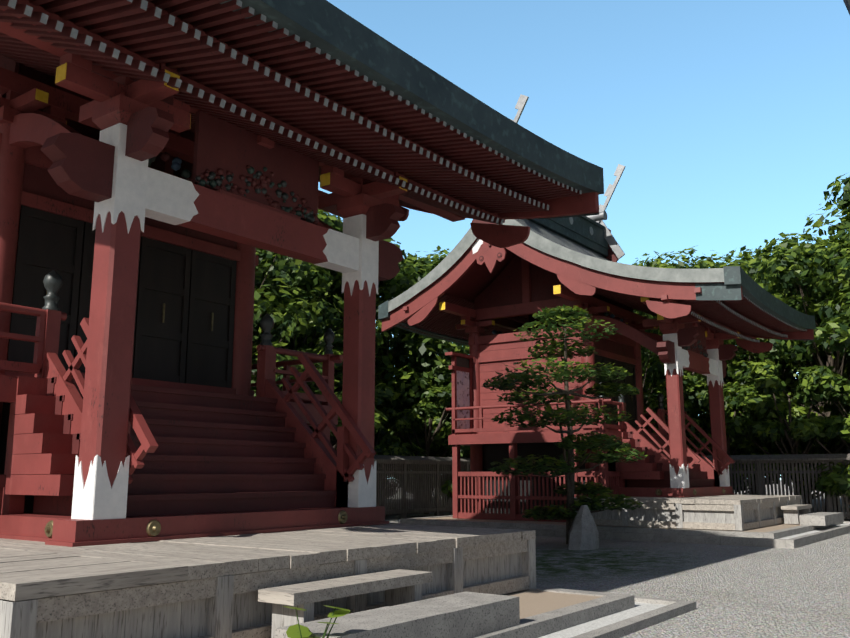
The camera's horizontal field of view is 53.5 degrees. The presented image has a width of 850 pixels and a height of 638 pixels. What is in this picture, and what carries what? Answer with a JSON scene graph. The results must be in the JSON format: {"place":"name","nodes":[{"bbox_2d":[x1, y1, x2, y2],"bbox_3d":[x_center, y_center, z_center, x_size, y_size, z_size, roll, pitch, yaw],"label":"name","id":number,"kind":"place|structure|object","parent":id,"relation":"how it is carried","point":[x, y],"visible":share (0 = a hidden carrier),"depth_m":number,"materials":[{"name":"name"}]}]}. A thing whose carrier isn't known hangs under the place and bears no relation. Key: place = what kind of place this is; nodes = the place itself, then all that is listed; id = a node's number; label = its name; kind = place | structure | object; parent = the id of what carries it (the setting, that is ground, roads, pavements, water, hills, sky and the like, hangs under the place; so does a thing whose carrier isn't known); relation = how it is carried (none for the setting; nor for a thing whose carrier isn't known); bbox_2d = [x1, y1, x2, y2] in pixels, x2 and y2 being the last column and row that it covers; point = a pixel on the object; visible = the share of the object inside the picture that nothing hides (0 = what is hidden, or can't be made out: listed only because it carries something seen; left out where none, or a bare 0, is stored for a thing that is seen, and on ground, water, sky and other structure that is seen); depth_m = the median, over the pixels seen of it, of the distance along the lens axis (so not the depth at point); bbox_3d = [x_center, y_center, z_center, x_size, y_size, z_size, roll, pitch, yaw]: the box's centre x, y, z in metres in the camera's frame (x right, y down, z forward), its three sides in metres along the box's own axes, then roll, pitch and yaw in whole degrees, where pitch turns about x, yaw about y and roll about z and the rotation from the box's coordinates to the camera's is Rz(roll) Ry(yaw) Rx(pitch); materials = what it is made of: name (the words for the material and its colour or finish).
{"place":"outdoors","nodes":[
{"label":"outdoors","id":0,"kind":"place"},
{"bbox_2d":[251,373,256,396],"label":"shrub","id":1,"kind":"object","parent":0,"point":[254,390],"visible":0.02,"depth_m":22.00,"materials":[{"name":"green plant"}]},
{"bbox_2d":[318,0,849,479],"label":"sky","id":2,"kind":"structure","parent":0,"point":[728,121],"materials":[{"name":"blue"}]},
{"bbox_2d":[385,479,849,637],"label":"ground","id":3,"kind":"structure","parent":0,"point":[755,592],"depth_m":10.86,"materials":[{"name":"grey gravel"}]},
{"bbox_2d":[251,267,311,372],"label":"tree","id":4,"kind":"object","parent":3,"relation":"on","point":[277,297],"visible":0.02,"depth_m":25.58,"materials":[{"name":"green plant"}]},
{"bbox_2d":[264,257,303,348],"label":"tree","id":5,"kind":"object","parent":3,"relation":"on","point":[299,345],"depth_m":28.78,"materials":[{"name":"green plant"}]},
{"bbox_2d":[251,248,343,404],"bbox_3d":[-6.199,1.295,23.907,7.848,8.852,7.214,-2,-11,9],"label":"tree","id":6,"kind":"object","parent":3,"relation":"on","point":[276,267],"visible":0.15,"depth_m":24.10,"materials":[{"name":"green plant"}]},
{"bbox_2d":[283,605,350,637],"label":"plant","id":7,"kind":"object","parent":3,"relation":"on","point":[297,631],"visible":0.92,"depth_m":5.16,"materials":[{"name":"green plant"}]},
{"bbox_2d":[252,209,406,431],"bbox_3d":[-4.920,0.463,29.493,7.806,12.536,7.882,-9,-14,39],"label":"tree","id":8,"kind":"object","parent":3,"relation":"on","point":[325,278],"visible":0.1,"depth_m":29.11,"materials":[{"name":"green plant"}]},
{"bbox_2d":[281,349,386,448],"bbox_3d":[-3.579,3.368,24.547,4.968,4.987,3.630,1,-10,-3],"label":"shrub","id":9,"kind":"object","parent":3,"relation":"on","point":[339,366],"visible":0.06,"depth_m":24.37,"materials":[{"name":"green plant"}]},
{"bbox_2d":[282,346,396,469],"bbox_3d":[-3.093,3.574,26.474,4.239,5.287,4.592,-1,-11,4],"label":"shrub","id":10,"kind":"object","parent":3,"relation":"on","point":[384,395],"visible":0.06,"depth_m":26.58,"materials":[{"name":"green plant"}]},
{"bbox_2d":[0,0,695,637],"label":"shrine","id":11,"kind":"object","parent":3,"relation":"on","point":[166,166],"visible":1,"depth_m":8.42,"materials":[{"name":"red wood"}]},
{"bbox_2d":[295,258,451,505],"bbox_3d":[-1.748,2.104,32.397,7.112,10.351,6.829,4,-11,-21],"label":"tree","id":12,"kind":"object","parent":3,"relation":"on","point":[441,376],"visible":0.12,"depth_m":31.03,"materials":[{"name":"green plant"}]},
{"bbox_2d":[336,406,410,496],"bbox_3d":[-1.720,4.719,28.059,3.529,3.606,2.552,-6,-12,30],"label":"shrub","id":13,"kind":"object","parent":3,"relation":"on","point":[389,441],"visible":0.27,"depth_m":27.76,"materials":[{"name":"green plant"}]},
{"bbox_2d":[332,246,468,466],"bbox_3d":[-0.293,2.025,33.507,7.578,10.902,8.709,4,-11,-20],"label":"tree","id":14,"kind":"object","parent":3,"relation":"on","point":[401,402],"visible":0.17,"depth_m":31.06,"materials":[{"name":"green plant"}]},
{"bbox_2d":[374,455,469,518],"bbox_3d":[-9.550,3.064,14.516,0.520,1.930,41.000,-8,-13,36],"label":"fence","id":15,"kind":"object","parent":3,"relation":"on","point":[411,472],"visible":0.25,"depth_m":26.77,"materials":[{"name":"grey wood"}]},
{"bbox_2d":[381,387,469,513],"bbox_3d":[0.128,4.528,29.542,3.612,4.524,3.938,-7,-13,33],"label":"shrub","id":16,"kind":"object","parent":3,"relation":"on","point":[440,397],"visible":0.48,"depth_m":29.09,"materials":[{"name":"green plant"}]},
{"bbox_2d":[429,410,469,480],"bbox_3d":[1.313,5.176,31.692,3.695,4.028,2.795,-4,-11,19],"label":"shrub","id":17,"kind":"object","parent":3,"relation":"on","point":[439,452],"visible":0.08,"depth_m":31.59,"materials":[{"name":"green plant"}]},
{"bbox_2d":[482,304,647,549],"bbox_3d":[2.796,2.059,17.047,3.051,4.859,4.762,-8,-13,36],"label":"garden tree","id":18,"kind":"object","parent":3,"relation":"on","point":[582,532],"visible":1,"depth_m":16.63,"materials":[{"name":"green plant"}]},
{"bbox_2d":[378,94,849,548],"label":"shrine","id":19,"kind":"object","parent":3,"relation":"on","point":[482,300],"visible":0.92,"depth_m":21.30,"materials":[{"name":"red wood"}]},
{"bbox_2d":[609,251,710,440],"bbox_3d":[7.479,2.370,31.897,6.322,9.634,6.697,8,-13,-38],"label":"tree","id":20,"kind":"object","parent":3,"relation":"on","point":[655,367],"visible":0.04,"depth_m":30.40,"materials":[{"name":"green plant"}]},
{"bbox_2d":[644,399,699,455],"bbox_3d":[8.248,4.561,28.186,3.276,3.967,3.627,-9,-14,41],"label":"shrub","id":21,"kind":"object","parent":3,"relation":"on","point":[690,410],"depth_m":28.91,"materials":[{"name":"green plant"}]},
{"bbox_2d":[642,245,756,440],"bbox_3d":[11.270,2.572,37.691,8.409,11.361,8.805,1,-11,-7],"label":"tree","id":22,"kind":"object","parent":3,"relation":"on","point":[701,263],"visible":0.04,"depth_m":35.35,"materials":[{"name":"green plant"}]},
{"bbox_2d":[685,381,787,494],"bbox_3d":[10.290,4.170,27.430,3.378,4.462,3.650,-10,-14,43],"label":"shrub","id":23,"kind":"object","parent":3,"relation":"on","point":[731,403],"visible":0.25,"depth_m":27.65,"materials":[{"name":"green plant"}]},
{"bbox_2d":[659,296,824,494],"bbox_3d":[11.314,2.858,29.672,5.540,7.869,5.530,8,-13,-36],"label":"tree","id":24,"kind":"object","parent":3,"relation":"on","point":[741,373],"visible":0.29,"depth_m":28.51,"materials":[{"name":"green plant"}]},
{"bbox_2d":[649,454,849,518],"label":"fence","id":25,"kind":"object","parent":3,"relation":"on","point":[758,461],"visible":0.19,"depth_m":24.69,"materials":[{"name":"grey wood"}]},
{"bbox_2d":[688,241,849,504],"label":"tree","id":26,"kind":"object","parent":3,"relation":"on","point":[746,264],"visible":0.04,"depth_m":33.10,"materials":[{"name":"green plant"}]},
{"bbox_2d":[725,360,846,501],"bbox_3d":[11.397,3.657,26.002,3.931,4.949,3.089,1,-11,-6],"label":"shrub","id":27,"kind":"object","parent":3,"relation":"on","point":[766,383],"visible":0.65,"depth_m":25.83,"materials":[{"name":"green plant"}]},
{"bbox_2d":[725,223,849,511],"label":"tree","id":28,"kind":"object","parent":3,"relation":"on","point":[797,267],"visible":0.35,"depth_m":26.75,"materials":[{"name":"green plant"}]},
{"bbox_2d":[780,367,849,504],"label":"tree","id":29,"kind":"object","parent":3,"relation":"on","point":[847,451],"depth_m":38.75,"materials":[{"name":"green plant"}]},
{"bbox_2d":[788,365,849,498],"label":"shrub","id":30,"kind":"object","parent":3,"relation":"on","point":[806,431],"visible":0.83,"depth_m":24.35,"materials":[{"name":"green plant"}]},
{"bbox_2d":[799,173,849,381],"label":"tree","id":31,"kind":"object","parent":3,"relation":"on","point":[843,204],"visible":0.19,"depth_m":31.10,"materials":[{"name":"green plant"}]},
{"bbox_2d":[823,225,849,417],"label":"tree","id":32,"kind":"object","parent":3,"relation":"on","point":[846,302],"visible":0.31,"depth_m":26.07,"materials":[{"name":"green plant"}]},
{"bbox_2d":[843,0,849,14],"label":"eave","id":33,"kind":"object","parent":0,"point":[847,3],"depth_m":1.99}
]}

